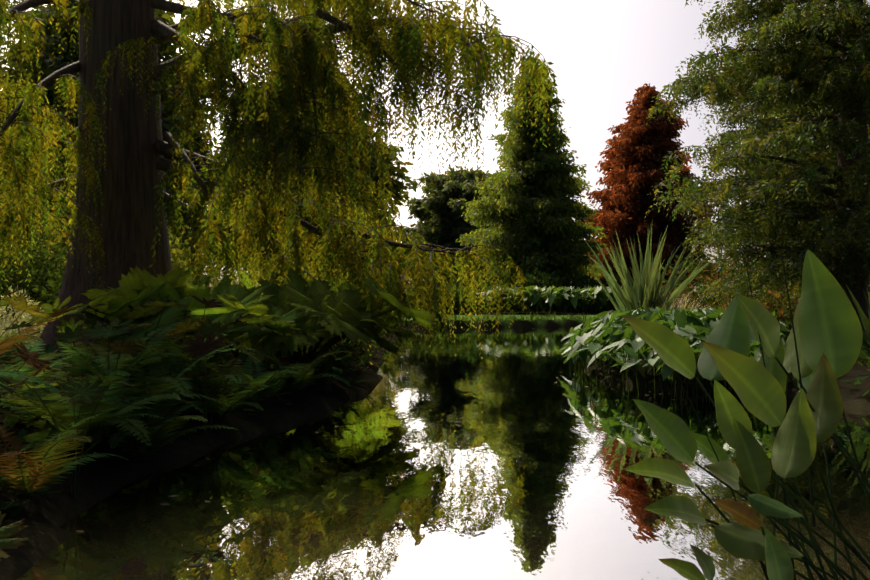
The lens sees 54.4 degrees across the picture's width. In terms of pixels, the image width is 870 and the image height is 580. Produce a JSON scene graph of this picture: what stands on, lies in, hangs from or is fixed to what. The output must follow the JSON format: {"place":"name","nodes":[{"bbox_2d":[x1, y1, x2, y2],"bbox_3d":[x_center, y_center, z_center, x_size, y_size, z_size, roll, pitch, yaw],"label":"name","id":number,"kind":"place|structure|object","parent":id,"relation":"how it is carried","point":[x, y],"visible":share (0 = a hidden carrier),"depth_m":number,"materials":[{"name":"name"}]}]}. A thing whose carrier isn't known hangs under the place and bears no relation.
{"place":"outdoors","nodes":[
{"label":"outdoors","id":0,"kind":"place"},
{"bbox_2d":[0,291,869,579],"bbox_3d":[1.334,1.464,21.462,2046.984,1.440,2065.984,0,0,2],"label":"ground","id":1,"kind":"structure","parent":0,"point":[40,517],"depth_m":8.14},
{"bbox_2d":[0,4,248,267],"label":"tree","id":2,"kind":"object","parent":1,"relation":"on","point":[48,66],"depth_m":44.51,"materials":[{"name":"green plant"}]},
{"bbox_2d":[0,305,279,498],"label":"plant stems","id":3,"kind":"object","parent":1,"relation":"on","point":[57,428],"visible":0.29,"depth_m":6.93,"materials":[{"name":"green plant"}]},
{"bbox_2d":[0,291,300,560],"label":"umbrella leaves","id":4,"kind":"object","parent":1,"relation":"on","point":[86,392],"visible":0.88,"depth_m":7.38,"materials":[{"name":"green plant"}]},
{"bbox_2d":[0,316,351,498],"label":"ferns","id":5,"kind":"object","parent":1,"relation":"on","point":[136,406],"visible":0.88,"depth_m":6.55,"materials":[{"name":"green plant"}]},
{"bbox_2d":[22,265,444,362],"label":"leafy plants","id":6,"kind":"object","parent":1,"relation":"on","point":[304,305],"visible":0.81,"depth_m":10.50,"materials":[{"name":"green plant"}]},
{"bbox_2d":[79,305,396,373],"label":"gunnera stalks","id":7,"kind":"object","parent":1,"relation":"on","point":[328,345],"visible":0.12,"depth_m":10.82,"materials":[{"name":"green plant"}]},
{"bbox_2d":[0,0,559,394],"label":"willow tree","id":8,"kind":"object","parent":1,"relation":"on","point":[285,105],"depth_m":12.07,"materials":[{"name":"green plant"}]},
{"bbox_2d":[205,71,418,277],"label":"tree","id":9,"kind":"object","parent":1,"relation":"on","point":[398,187],"depth_m":57.15,"materials":[{"name":"green plant"}]},
{"bbox_2d":[0,168,823,349],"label":"shrubs","id":10,"kind":"object","parent":1,"relation":"on","point":[46,279],"visible":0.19,"depth_m":24.50,"materials":[{"name":"green plant"}]},
{"bbox_2d":[0,313,869,517],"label":"groundcover","id":11,"kind":"object","parent":1,"relation":"on","point":[49,429],"visible":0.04,"depth_m":10.04,"materials":[{"name":"green plant"}]},
{"bbox_2d":[389,166,496,285],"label":"tree","id":12,"kind":"object","parent":1,"relation":"on","point":[433,210],"depth_m":59.70,"materials":[{"name":"green plant"}]},
{"bbox_2d":[206,269,759,313],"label":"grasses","id":13,"kind":"object","parent":1,"relation":"on","point":[680,305],"depth_m":16.69,"materials":[{"name":"green plant"}]},
{"bbox_2d":[433,310,600,320],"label":"tufts","id":14,"kind":"object","parent":1,"relation":"on","point":[571,317],"visible":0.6,"depth_m":32.16,"materials":[{"name":"green plant"}]},
{"bbox_2d":[456,54,611,287],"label":"conifer","id":15,"kind":"object","parent":1,"relation":"on","point":[549,169],"depth_m":48.40,"materials":[{"name":"green plant"}]},
{"bbox_2d":[477,285,790,384],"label":"hosta leaves","id":16,"kind":"object","parent":1,"relation":"on","point":[684,326],"visible":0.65,"depth_m":13.13,"materials":[{"name":"green plant"}]},
{"bbox_2d":[484,289,785,399],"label":"plant stems","id":17,"kind":"object","parent":1,"relation":"on","point":[583,364],"visible":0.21,"depth_m":12.64,"materials":[{"name":"green plant"}]},
{"bbox_2d":[580,83,728,294],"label":"conifer","id":18,"kind":"object","parent":1,"relation":"on","point":[641,171],"depth_m":52.83,"materials":[{"name":"brown plant"}]},
{"bbox_2d":[582,226,869,365],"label":"sword plants","id":19,"kind":"object","parent":1,"relation":"on","point":[642,291],"visible":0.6,"depth_m":17.12,"materials":[{"name":"green plant"}]},
{"bbox_2d":[645,0,869,335],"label":"tree","id":20,"kind":"object","parent":1,"relation":"on","point":[747,230],"depth_m":17.62,"materials":[{"name":"green plant"}]},
{"bbox_2d":[741,89,869,291],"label":"tree","id":21,"kind":"object","parent":1,"relation":"on","point":[778,115],"depth_m":49.33,"materials":[{"name":"green plant"}]},
{"bbox_2d":[0,0,869,290],"label":"sky","id":22,"kind":"structure","parent":0,"point":[600,51],"materials":[{"name":"white"}]},
{"bbox_2d":[17,326,869,579],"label":"water","id":23,"kind":"structure","parent":0,"point":[503,459],"depth_m":5.86,"materials":[{"name":"liquid"}]},
{"bbox_2d":[77,328,675,565],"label":"floating leaves","id":24,"kind":"object","parent":23,"relation":"on","point":[315,432],"visible":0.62,"depth_m":5.62,"materials":[{"name":"green plant"}]},
{"bbox_2d":[676,256,869,579],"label":"plant stems","id":25,"kind":"object","parent":23,"relation":"in","point":[806,559],"visible":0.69,"depth_m":2.86,"materials":[{"name":"green plant"}]},
{"bbox_2d":[621,249,862,579],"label":"plant leaves","id":26,"kind":"object","parent":25,"relation":"attached to","point":[828,330],"visible":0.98,"depth_m":2.91,"materials":[{"name":"green plant"}]}
]}

